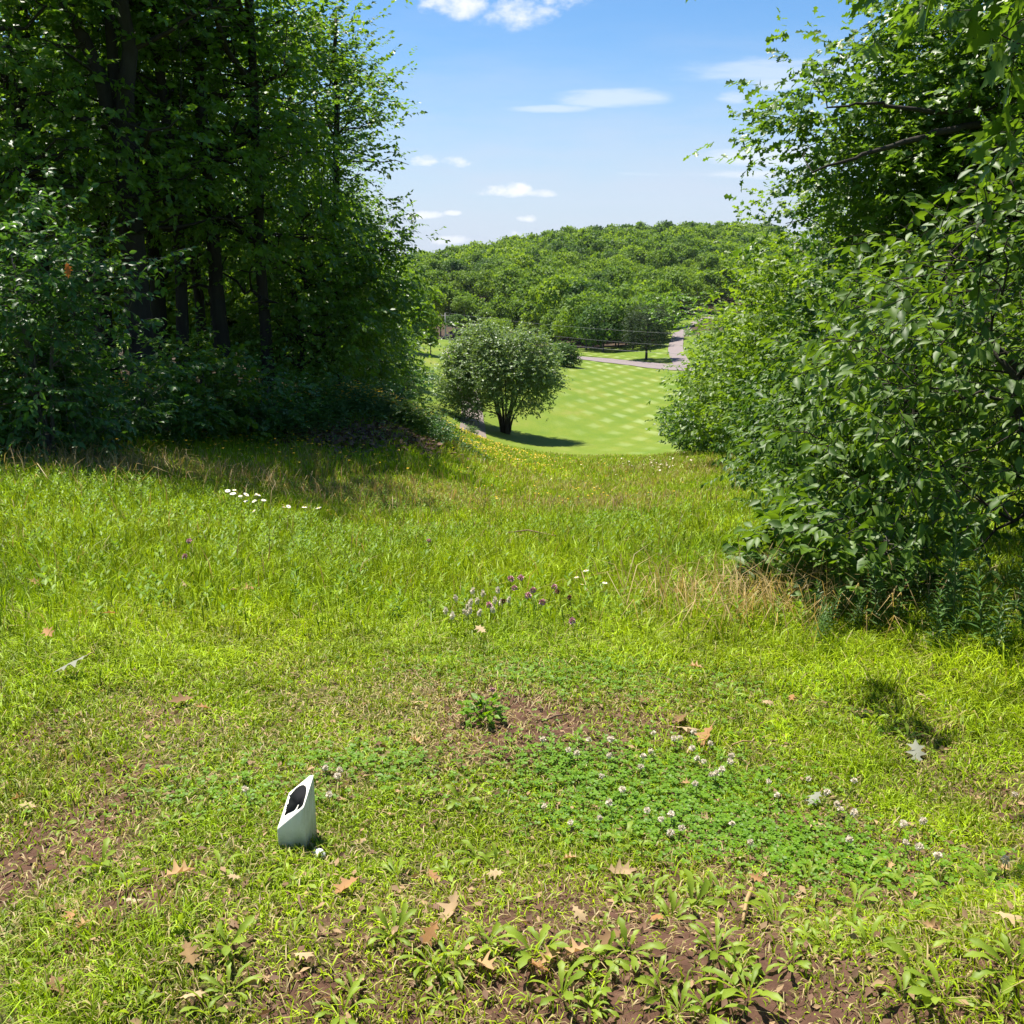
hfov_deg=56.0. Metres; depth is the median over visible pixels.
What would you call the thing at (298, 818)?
tee marker
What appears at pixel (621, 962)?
broadleaf weed
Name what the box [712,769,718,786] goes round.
clover flower
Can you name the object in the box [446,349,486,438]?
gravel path
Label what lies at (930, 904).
broadleaf weed
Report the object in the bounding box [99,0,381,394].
oak tree
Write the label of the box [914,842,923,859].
clover flower
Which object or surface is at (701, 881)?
broadleaf weed
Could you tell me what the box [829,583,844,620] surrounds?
tall weed
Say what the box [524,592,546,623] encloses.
clover flower
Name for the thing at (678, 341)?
side road
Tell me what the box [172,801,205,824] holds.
broadleaf weed
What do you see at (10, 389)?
shrub
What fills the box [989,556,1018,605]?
tall weed
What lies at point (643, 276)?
hill tree
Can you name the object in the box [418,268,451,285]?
hill tree
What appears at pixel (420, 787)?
broadleaf weed
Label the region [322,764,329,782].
clover flower
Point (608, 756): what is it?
clover flower
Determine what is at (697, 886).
broadleaf weed
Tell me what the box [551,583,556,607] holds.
clover flower
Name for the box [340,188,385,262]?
oak tree
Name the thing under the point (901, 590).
tall weed
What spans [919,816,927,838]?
clover flower
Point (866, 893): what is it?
broadleaf weed
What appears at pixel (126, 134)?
oak tree
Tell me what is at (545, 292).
hill tree
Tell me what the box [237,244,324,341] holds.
understory tree
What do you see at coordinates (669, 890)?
broadleaf weed
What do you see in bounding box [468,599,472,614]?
clover flower
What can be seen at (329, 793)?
clover flower
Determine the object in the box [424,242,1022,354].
hill
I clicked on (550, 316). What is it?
hill tree
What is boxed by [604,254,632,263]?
hill tree
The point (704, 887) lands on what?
broadleaf weed
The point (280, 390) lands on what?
shrub
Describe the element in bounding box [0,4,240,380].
oak tree
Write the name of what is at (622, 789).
clover flower
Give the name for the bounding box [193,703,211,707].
dead leaf
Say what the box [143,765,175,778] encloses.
broadleaf weed
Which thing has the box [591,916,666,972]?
broadleaf weed
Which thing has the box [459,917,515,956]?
broadleaf weed
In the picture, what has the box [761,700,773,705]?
dead leaf
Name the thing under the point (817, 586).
tall weed
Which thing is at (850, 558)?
shrub
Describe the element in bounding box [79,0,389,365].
oak tree
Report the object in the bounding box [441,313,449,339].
utility pole
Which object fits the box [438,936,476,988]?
broadleaf weed
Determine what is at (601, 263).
hill tree
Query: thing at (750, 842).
clover flower
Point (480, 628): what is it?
dead leaf
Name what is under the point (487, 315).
scrub bush
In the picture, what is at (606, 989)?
broadleaf weed
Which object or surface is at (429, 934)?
dead leaf
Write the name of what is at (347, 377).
shrub
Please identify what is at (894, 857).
broadleaf weed
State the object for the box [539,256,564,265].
hill tree
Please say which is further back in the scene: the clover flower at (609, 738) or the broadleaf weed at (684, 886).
the clover flower at (609, 738)
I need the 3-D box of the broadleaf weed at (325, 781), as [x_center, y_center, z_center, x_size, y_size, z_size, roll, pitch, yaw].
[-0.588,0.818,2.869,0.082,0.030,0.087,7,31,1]
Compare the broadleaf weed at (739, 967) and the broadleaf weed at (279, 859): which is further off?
the broadleaf weed at (279, 859)
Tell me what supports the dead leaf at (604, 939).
on the meadow
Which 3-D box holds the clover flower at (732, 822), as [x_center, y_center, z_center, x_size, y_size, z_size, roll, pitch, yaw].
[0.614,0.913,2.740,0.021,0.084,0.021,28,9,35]
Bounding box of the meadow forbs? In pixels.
[0,446,916,631]
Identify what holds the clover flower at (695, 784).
on the meadow
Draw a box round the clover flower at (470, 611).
[467,607,472,625]
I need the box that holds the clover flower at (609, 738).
[607,736,613,753]
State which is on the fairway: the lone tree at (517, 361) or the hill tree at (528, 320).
the lone tree at (517, 361)
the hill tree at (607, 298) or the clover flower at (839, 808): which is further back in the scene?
the hill tree at (607, 298)
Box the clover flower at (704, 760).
[699,759,706,773]
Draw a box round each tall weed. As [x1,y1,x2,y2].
[808,580,827,621]
[810,603,827,640]
[813,603,831,643]
[815,596,831,635]
[823,590,844,628]
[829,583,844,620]
[837,589,850,621]
[844,593,865,626]
[848,598,866,630]
[854,595,866,626]
[859,556,882,609]
[860,561,890,631]
[864,559,889,624]
[875,542,919,627]
[876,565,903,626]
[888,526,911,600]
[890,524,922,604]
[906,556,932,609]
[918,593,934,634]
[919,537,943,597]
[921,568,966,634]
[921,586,950,651]
[926,485,983,631]
[927,541,956,602]
[930,541,963,621]
[936,605,966,649]
[947,577,963,614]
[958,526,1006,624]
[963,569,1001,647]
[983,586,1014,654]
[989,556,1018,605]
[992,598,1020,645]
[1001,553,1023,633]
[1009,560,1023,605]
[1011,570,1023,628]
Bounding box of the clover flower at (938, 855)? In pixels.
[930,851,942,867]
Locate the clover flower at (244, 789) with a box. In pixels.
[242,785,250,805]
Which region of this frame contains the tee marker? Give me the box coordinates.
[277,775,316,849]
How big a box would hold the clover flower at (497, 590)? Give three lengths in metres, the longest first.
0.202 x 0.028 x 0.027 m
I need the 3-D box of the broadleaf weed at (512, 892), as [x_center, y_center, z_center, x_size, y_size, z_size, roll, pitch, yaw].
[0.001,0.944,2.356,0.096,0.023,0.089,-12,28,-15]
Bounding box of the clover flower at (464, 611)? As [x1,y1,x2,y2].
[462,608,472,623]
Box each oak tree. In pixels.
[0,0,180,364]
[0,0,201,376]
[0,0,212,377]
[0,0,307,382]
[0,0,320,387]
[0,0,322,380]
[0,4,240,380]
[0,7,205,356]
[0,15,144,352]
[0,23,59,268]
[10,0,365,400]
[43,34,204,297]
[58,0,293,383]
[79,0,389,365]
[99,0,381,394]
[144,9,420,352]
[205,22,324,321]
[208,0,461,387]
[270,88,387,275]
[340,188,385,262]
[635,262,827,331]
[683,0,1023,314]
[685,0,1023,185]
[839,188,963,317]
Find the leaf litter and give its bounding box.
[245,412,469,462]
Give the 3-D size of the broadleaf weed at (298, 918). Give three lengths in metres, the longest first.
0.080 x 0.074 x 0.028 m
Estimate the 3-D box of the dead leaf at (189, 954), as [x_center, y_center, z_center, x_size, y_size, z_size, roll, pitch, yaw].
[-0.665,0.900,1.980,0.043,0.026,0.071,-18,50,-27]
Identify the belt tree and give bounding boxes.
[644,391,734,452]
[646,300,752,454]
[670,256,854,464]
[673,170,956,446]
[681,330,754,456]
[709,280,946,487]
[759,155,1021,471]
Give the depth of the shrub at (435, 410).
23.65 m
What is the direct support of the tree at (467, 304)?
on the hill
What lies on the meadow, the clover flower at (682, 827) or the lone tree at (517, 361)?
the clover flower at (682, 827)
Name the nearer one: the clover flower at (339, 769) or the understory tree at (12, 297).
the clover flower at (339, 769)
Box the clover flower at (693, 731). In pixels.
[684,729,696,744]
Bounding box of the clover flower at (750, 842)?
[747,839,753,853]
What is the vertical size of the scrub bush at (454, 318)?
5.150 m
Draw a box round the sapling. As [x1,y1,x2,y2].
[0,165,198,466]
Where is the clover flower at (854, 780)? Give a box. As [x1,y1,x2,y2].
[845,777,857,799]
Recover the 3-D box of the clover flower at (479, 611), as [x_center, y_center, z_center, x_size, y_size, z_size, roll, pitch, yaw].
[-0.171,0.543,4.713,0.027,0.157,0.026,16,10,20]
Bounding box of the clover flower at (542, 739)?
[540,736,545,749]
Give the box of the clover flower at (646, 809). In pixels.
[644,807,652,821]
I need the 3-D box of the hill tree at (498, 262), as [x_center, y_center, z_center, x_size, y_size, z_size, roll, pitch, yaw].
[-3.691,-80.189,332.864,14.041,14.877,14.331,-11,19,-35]
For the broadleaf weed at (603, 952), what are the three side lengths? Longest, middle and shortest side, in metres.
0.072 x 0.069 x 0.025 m
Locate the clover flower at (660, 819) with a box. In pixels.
[657,816,663,832]
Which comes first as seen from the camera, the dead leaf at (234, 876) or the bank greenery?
the dead leaf at (234, 876)
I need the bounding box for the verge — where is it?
[532,313,707,363]
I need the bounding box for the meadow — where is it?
[0,344,1023,1023]
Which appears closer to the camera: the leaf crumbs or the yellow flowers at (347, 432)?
the leaf crumbs
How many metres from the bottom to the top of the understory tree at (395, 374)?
7.158 m
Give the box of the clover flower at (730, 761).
[727,758,734,774]
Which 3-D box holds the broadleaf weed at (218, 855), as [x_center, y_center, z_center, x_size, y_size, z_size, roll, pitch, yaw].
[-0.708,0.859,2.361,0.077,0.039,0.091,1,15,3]
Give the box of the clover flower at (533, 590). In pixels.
[530,587,536,613]
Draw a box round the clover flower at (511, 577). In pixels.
[508,575,513,611]
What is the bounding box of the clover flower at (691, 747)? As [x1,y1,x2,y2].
[689,745,695,762]
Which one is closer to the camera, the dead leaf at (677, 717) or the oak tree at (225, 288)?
the dead leaf at (677, 717)
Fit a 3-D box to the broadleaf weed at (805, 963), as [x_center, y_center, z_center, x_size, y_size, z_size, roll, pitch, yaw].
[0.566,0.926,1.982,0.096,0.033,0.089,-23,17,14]
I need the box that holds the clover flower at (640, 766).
[637,764,644,776]
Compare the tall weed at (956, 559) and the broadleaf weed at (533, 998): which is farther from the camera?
the tall weed at (956, 559)
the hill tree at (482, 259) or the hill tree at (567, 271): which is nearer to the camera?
the hill tree at (567, 271)
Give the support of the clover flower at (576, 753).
on the meadow
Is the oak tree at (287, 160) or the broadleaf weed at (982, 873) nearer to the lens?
the broadleaf weed at (982, 873)
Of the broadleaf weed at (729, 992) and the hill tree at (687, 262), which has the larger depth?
the hill tree at (687, 262)
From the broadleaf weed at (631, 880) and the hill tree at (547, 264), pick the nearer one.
the broadleaf weed at (631, 880)
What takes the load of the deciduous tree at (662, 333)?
on the verge
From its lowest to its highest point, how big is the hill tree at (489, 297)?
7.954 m
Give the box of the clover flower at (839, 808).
[832,806,843,819]
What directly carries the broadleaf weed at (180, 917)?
on the meadow
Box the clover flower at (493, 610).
[490,606,497,626]
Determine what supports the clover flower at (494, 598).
on the meadow
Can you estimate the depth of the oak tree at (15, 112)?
19.23 m
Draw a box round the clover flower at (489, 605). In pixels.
[486,601,492,626]
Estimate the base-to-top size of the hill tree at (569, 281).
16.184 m
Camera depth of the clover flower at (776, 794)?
2.95 m
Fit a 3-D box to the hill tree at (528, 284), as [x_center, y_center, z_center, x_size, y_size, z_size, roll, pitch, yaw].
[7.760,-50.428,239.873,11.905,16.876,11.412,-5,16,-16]
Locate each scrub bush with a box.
[444,314,467,328]
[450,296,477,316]
[477,308,496,322]
[482,317,513,329]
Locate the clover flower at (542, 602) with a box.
[538,599,546,629]
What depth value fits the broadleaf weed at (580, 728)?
3.40 m
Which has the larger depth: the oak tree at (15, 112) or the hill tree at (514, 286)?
the hill tree at (514, 286)
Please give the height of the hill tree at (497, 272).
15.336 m
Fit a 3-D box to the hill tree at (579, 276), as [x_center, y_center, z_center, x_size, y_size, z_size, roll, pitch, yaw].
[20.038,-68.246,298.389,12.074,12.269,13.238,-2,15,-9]
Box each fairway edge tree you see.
[382,268,431,354]
[399,273,437,332]
[417,297,438,339]
[421,309,444,354]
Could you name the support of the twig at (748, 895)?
on the meadow
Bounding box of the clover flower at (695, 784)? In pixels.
[691,780,698,795]
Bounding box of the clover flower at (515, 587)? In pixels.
[511,585,517,606]
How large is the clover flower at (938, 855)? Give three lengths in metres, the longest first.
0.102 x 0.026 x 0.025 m
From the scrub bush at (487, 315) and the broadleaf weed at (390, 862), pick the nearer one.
the broadleaf weed at (390, 862)
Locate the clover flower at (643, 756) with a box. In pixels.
[640,753,646,771]
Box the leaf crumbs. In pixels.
[0,626,1023,1023]
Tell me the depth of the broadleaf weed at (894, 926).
2.03 m
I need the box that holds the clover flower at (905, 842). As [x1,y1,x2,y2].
[902,839,908,858]
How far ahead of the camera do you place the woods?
456.91 m
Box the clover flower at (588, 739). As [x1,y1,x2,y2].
[586,737,591,752]
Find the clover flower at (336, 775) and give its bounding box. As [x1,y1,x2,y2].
[333,772,340,793]
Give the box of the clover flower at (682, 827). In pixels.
[678,824,685,839]
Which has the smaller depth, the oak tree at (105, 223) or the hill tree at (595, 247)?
the oak tree at (105, 223)
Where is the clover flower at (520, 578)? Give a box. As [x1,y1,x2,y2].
[517,574,523,599]
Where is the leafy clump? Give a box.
[456,692,509,730]
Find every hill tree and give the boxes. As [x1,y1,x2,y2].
[405,263,418,270]
[417,253,442,265]
[417,264,433,273]
[418,258,446,270]
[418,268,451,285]
[425,286,450,314]
[426,282,464,335]
[437,287,480,325]
[438,258,472,273]
[448,280,465,291]
[449,269,470,290]
[452,293,487,328]
[460,270,487,297]
[465,251,485,264]
[470,258,491,268]
[472,267,497,296]
[473,258,500,273]
[479,262,493,280]
[480,294,512,332]
[485,288,495,301]
[486,258,505,283]
[490,265,532,297]
[491,263,505,285]
[493,263,522,299]
[496,276,525,302]
[498,295,524,333]
[499,261,526,298]
[501,252,536,269]
[508,286,534,307]
[517,275,557,335]
[517,309,543,333]
[519,298,551,331]
[525,265,561,283]
[526,249,541,262]
[528,274,572,342]
[537,261,551,266]
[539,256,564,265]
[540,298,565,341]
[540,307,574,341]
[551,259,574,273]
[552,311,583,344]
[553,248,567,256]
[554,251,580,265]
[555,292,609,349]
[556,265,580,275]
[558,277,589,339]
[559,277,614,341]
[562,243,591,255]
[563,274,577,279]
[567,271,592,280]
[569,262,591,270]
[570,251,587,260]
[573,301,627,351]
[580,290,610,346]
[581,271,613,285]
[585,258,610,270]
[587,267,604,275]
[589,238,614,252]
[593,277,618,288]
[600,267,619,286]
[600,294,670,348]
[602,295,627,346]
[603,260,620,269]
[604,249,622,260]
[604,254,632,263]
[606,266,629,285]
[608,239,631,249]
[612,265,640,287]
[612,285,641,344]
[616,245,649,264]
[617,259,640,273]
[620,250,647,264]
[620,271,651,286]
[630,285,649,296]
[636,264,654,269]
[639,268,663,283]
[639,291,681,342]
[645,247,679,270]
[653,270,692,306]
[659,265,686,284]
[664,242,685,252]
[674,252,687,264]
[678,245,699,266]
[681,287,695,315]
[682,258,697,267]
[682,267,697,275]
[684,285,710,310]
[689,280,711,311]
[691,269,727,311]
[694,254,720,270]
[696,252,719,264]
[711,279,734,303]
[712,257,746,302]
[739,276,761,297]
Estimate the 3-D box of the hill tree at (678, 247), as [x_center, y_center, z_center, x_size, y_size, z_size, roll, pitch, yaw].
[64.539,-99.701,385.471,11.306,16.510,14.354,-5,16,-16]
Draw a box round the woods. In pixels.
[386,220,1023,327]
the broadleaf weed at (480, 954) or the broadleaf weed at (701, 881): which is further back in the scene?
the broadleaf weed at (701, 881)
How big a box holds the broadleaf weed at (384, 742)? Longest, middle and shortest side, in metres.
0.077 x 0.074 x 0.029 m
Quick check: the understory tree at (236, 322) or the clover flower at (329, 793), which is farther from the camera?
the understory tree at (236, 322)
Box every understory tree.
[0,137,85,283]
[5,283,65,337]
[56,219,246,358]
[186,167,423,388]
[221,186,288,369]
[228,271,412,376]
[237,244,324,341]
[253,169,437,389]
[310,206,456,390]
[380,288,411,380]
[394,307,441,404]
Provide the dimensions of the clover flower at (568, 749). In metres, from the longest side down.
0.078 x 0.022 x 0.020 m
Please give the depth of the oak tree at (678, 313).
42.74 m
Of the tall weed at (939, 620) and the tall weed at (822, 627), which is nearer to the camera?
the tall weed at (939, 620)
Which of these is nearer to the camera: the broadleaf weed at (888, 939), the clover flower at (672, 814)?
the broadleaf weed at (888, 939)
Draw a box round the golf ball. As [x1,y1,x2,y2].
[311,848,325,859]
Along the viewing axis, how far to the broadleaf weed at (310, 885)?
2.28 m
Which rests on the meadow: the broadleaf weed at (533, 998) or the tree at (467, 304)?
the broadleaf weed at (533, 998)
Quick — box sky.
[0,0,1005,263]
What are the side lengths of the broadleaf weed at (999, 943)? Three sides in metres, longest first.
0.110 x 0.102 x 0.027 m
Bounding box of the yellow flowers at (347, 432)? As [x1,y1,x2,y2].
[61,372,673,505]
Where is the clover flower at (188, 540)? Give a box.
[186,538,192,551]
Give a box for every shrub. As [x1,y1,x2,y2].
[0,285,118,453]
[13,313,213,450]
[102,355,235,448]
[130,302,271,443]
[202,345,338,444]
[314,367,376,412]
[351,375,414,411]
[358,340,405,393]
[364,351,440,407]
[385,389,439,433]
[409,411,468,443]
[412,398,448,427]
[463,423,480,433]
[700,230,1007,518]
[709,304,899,489]
[721,473,883,590]
[727,231,1023,551]
[733,453,977,616]
[752,63,1023,595]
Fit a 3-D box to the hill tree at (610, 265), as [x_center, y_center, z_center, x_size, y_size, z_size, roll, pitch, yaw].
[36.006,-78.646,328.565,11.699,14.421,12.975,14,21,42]
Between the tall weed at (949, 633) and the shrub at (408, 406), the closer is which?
the tall weed at (949, 633)
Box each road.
[441,337,710,370]
[668,316,710,366]
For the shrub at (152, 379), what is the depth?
14.23 m
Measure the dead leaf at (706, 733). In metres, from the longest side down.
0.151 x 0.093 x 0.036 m
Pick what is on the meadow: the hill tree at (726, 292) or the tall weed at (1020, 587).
the tall weed at (1020, 587)
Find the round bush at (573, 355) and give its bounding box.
[551,339,583,366]
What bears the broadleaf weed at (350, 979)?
on the meadow
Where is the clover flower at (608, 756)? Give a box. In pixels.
[606,752,611,767]
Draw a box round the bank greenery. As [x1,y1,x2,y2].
[5,377,488,458]
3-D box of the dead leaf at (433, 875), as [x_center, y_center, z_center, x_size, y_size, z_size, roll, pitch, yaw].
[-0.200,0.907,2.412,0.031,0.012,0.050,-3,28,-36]
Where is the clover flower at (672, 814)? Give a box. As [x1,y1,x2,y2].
[667,810,674,826]
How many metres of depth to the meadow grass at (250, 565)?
8.24 m
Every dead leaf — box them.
[19,801,38,809]
[41,626,53,636]
[47,973,70,998]
[55,652,93,671]
[61,907,78,920]
[65,262,72,277]
[72,916,95,930]
[122,898,148,902]
[157,859,194,878]
[169,691,197,702]
[175,990,204,1000]
[178,935,199,967]
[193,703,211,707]
[227,873,241,880]
[289,952,313,959]
[331,873,364,895]
[410,735,423,744]
[420,915,440,946]
[428,868,438,882]
[434,884,458,920]
[470,950,495,969]
[474,625,486,632]
[486,869,503,879]
[528,957,557,976]
[539,944,560,963]
[561,937,594,957]
[563,852,576,858]
[569,902,587,920]
[597,926,626,944]
[600,858,634,873]
[650,913,665,921]
[667,725,698,730]
[672,713,688,721]
[689,661,705,667]
[691,720,715,747]
[697,812,712,820]
[746,872,763,881]
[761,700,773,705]
[786,694,794,699]
[804,817,821,826]
[806,789,821,804]
[830,910,840,924]
[884,860,895,870]
[905,739,925,764]
[905,861,918,873]
[921,915,943,930]
[988,911,1021,926]
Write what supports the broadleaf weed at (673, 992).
on the meadow
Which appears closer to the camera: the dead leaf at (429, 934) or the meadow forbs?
the dead leaf at (429, 934)
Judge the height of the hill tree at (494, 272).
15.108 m
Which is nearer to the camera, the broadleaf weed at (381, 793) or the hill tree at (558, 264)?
the broadleaf weed at (381, 793)
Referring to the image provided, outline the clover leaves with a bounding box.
[24,608,1023,920]
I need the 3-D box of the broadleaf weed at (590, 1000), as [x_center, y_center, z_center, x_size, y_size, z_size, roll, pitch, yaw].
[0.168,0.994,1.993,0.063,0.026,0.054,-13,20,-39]
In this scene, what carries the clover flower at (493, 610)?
on the meadow
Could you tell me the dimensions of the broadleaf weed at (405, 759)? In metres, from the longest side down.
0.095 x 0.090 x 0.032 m
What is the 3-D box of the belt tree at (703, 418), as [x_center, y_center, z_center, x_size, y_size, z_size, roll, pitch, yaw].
[7.578,-4.120,27.871,6.094,6.560,6.214,0,15,0]
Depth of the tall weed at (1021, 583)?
4.15 m
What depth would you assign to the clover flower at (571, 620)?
4.29 m
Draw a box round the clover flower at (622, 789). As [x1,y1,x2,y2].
[618,786,625,808]
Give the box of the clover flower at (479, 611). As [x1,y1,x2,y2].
[476,608,481,624]
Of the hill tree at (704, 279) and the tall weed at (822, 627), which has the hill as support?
the hill tree at (704, 279)
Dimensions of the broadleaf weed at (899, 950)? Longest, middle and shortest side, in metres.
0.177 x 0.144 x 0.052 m
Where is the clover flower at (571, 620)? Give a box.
[568,617,575,650]
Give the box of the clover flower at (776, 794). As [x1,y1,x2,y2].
[774,792,779,807]
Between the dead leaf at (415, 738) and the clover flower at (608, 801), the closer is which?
the clover flower at (608, 801)
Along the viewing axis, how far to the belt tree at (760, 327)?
22.33 m
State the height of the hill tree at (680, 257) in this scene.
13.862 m
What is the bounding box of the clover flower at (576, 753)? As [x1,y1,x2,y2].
[573,750,579,760]
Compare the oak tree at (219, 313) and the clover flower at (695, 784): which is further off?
the oak tree at (219, 313)
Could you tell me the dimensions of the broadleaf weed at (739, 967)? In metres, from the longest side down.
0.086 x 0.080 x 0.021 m
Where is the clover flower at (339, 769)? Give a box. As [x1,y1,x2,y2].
[336,766,342,789]
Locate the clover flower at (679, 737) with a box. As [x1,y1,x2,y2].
[674,735,682,751]
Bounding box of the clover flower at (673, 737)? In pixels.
[671,735,676,745]
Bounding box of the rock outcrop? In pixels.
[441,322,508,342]
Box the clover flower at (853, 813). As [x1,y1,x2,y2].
[847,808,858,831]
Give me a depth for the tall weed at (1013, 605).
4.06 m
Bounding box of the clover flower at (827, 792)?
[823,788,830,804]
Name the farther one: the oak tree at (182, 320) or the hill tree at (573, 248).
the hill tree at (573, 248)
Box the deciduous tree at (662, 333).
[616,301,674,359]
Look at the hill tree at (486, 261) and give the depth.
337.06 m
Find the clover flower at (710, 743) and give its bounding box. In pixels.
[707,740,713,758]
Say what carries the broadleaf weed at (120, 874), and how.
on the meadow
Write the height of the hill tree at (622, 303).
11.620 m
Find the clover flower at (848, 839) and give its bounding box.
[845,835,852,847]
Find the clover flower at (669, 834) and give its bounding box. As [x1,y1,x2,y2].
[667,828,674,840]
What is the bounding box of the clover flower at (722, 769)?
[718,766,725,777]
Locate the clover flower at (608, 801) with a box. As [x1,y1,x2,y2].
[605,798,612,812]
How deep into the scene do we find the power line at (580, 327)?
164.89 m
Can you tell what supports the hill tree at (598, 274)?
on the hill
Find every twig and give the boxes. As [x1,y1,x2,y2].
[297,895,302,910]
[506,529,555,535]
[541,713,567,722]
[731,740,755,745]
[741,887,753,921]
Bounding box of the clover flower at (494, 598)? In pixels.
[492,595,497,613]
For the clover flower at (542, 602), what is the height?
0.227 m
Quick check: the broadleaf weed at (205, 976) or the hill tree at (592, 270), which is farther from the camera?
the hill tree at (592, 270)
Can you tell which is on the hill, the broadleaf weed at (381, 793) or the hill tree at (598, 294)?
the hill tree at (598, 294)
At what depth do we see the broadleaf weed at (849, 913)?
2.16 m
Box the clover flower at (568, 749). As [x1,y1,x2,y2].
[566,747,572,758]
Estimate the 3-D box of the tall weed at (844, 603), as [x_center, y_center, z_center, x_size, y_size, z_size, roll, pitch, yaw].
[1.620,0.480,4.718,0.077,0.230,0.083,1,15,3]
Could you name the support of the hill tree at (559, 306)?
on the hill
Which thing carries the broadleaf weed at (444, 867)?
on the meadow
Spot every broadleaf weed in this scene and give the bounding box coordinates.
[24,940,61,961]
[50,818,77,836]
[70,837,116,874]
[106,870,151,891]
[107,773,137,793]
[112,985,162,1019]
[138,838,172,852]
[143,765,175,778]
[149,811,180,826]
[150,901,208,941]
[153,815,186,830]
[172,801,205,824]
[179,990,228,1017]
[191,915,253,955]
[199,960,263,1008]
[205,850,242,874]
[213,947,245,965]
[246,864,286,886]
[268,855,293,865]
[277,909,306,933]
[286,867,316,892]
[312,980,376,1023]
[314,775,330,791]
[334,973,367,998]
[365,789,395,799]
[366,901,417,948]
[373,737,392,747]
[375,776,396,785]
[377,854,408,878]
[385,749,412,763]
[396,723,413,733]
[397,945,460,978]
[405,780,433,797]
[419,981,457,1016]
[425,953,453,981]
[430,857,465,881]
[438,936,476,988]
[439,865,468,877]
[445,784,480,809]
[454,840,499,864]
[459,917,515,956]
[464,949,486,978]
[475,842,516,875]
[478,933,519,954]
[494,956,516,974]
[495,882,534,910]
[503,923,569,969]
[513,991,544,1007]
[517,668,537,682]
[517,927,570,956]
[525,960,586,1005]
[562,724,586,740]
[568,986,609,1020]
[574,932,605,956]
[574,967,605,979]
[574,985,619,1020]
[575,979,604,1006]
[577,930,630,974]
[584,966,614,996]
[588,912,615,933]
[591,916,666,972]
[602,821,652,850]
[603,873,641,902]
[605,876,641,903]
[624,873,651,889]
[634,968,682,1016]
[636,874,669,899]
[639,954,676,982]
[650,890,697,927]
[653,886,694,919]
[653,980,703,1023]
[663,870,698,892]
[676,868,727,915]
[681,882,701,902]
[682,981,750,1023]
[683,888,715,911]
[688,918,749,961]
[694,871,727,896]
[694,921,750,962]
[694,961,784,1006]
[706,871,745,895]
[715,682,747,699]
[718,939,765,984]
[729,947,759,971]
[737,889,800,935]
[753,890,803,912]
[766,939,811,973]
[770,864,799,878]
[786,919,821,939]
[791,861,820,886]
[792,927,840,952]
[796,888,835,906]
[798,716,828,731]
[808,916,842,940]
[823,691,846,705]
[823,881,882,904]
[833,908,868,930]
[845,915,902,955]
[846,856,901,881]
[862,709,888,719]
[874,965,941,1008]
[875,853,903,877]
[879,881,943,922]
[881,921,916,938]
[883,864,905,885]
[887,940,936,1007]
[891,722,928,741]
[905,880,927,900]
[905,958,978,1008]
[919,875,965,897]
[921,877,971,897]
[932,921,991,955]
[963,932,1023,994]
[965,863,1011,893]
[967,977,1023,1023]
[989,940,1023,959]
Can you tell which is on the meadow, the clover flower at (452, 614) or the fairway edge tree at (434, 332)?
the clover flower at (452, 614)
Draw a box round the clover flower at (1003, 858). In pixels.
[1000,855,1010,876]
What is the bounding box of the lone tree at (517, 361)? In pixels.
[419,308,572,434]
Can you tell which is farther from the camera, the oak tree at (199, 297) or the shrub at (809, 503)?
the oak tree at (199, 297)
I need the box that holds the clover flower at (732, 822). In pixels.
[727,820,734,836]
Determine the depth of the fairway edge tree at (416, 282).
86.44 m
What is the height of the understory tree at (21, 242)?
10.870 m
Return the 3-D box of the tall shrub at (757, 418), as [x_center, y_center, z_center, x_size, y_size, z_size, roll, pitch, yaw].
[4.661,-1.390,14.504,3.270,3.478,2.780,-12,20,-38]
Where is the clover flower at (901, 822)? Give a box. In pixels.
[894,819,907,841]
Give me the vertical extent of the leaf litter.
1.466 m
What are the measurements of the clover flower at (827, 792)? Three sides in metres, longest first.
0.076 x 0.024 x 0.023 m
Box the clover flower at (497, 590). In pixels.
[495,586,499,598]
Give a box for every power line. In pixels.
[445,312,696,334]
[447,326,675,353]
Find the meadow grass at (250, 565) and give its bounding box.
[0,377,1023,654]
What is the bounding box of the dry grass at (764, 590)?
[0,414,1021,654]
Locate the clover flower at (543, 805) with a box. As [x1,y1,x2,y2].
[541,803,550,822]
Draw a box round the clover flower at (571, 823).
[567,819,573,826]
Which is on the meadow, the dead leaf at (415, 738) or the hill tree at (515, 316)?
the dead leaf at (415, 738)
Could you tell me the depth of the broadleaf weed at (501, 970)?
2.06 m
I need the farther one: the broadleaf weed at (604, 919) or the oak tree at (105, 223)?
the oak tree at (105, 223)
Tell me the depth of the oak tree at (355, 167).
43.09 m
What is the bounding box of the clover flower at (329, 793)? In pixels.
[325,791,332,807]
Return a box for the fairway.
[405,342,1019,456]
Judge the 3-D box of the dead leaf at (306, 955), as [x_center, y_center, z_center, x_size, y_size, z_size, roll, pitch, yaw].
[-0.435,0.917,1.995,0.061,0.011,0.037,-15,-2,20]
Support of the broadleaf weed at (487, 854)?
on the meadow
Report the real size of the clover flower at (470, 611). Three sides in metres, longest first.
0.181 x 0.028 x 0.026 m
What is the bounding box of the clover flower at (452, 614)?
[450,611,454,628]
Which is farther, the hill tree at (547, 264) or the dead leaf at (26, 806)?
the hill tree at (547, 264)
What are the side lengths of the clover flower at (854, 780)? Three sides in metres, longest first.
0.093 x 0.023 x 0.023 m

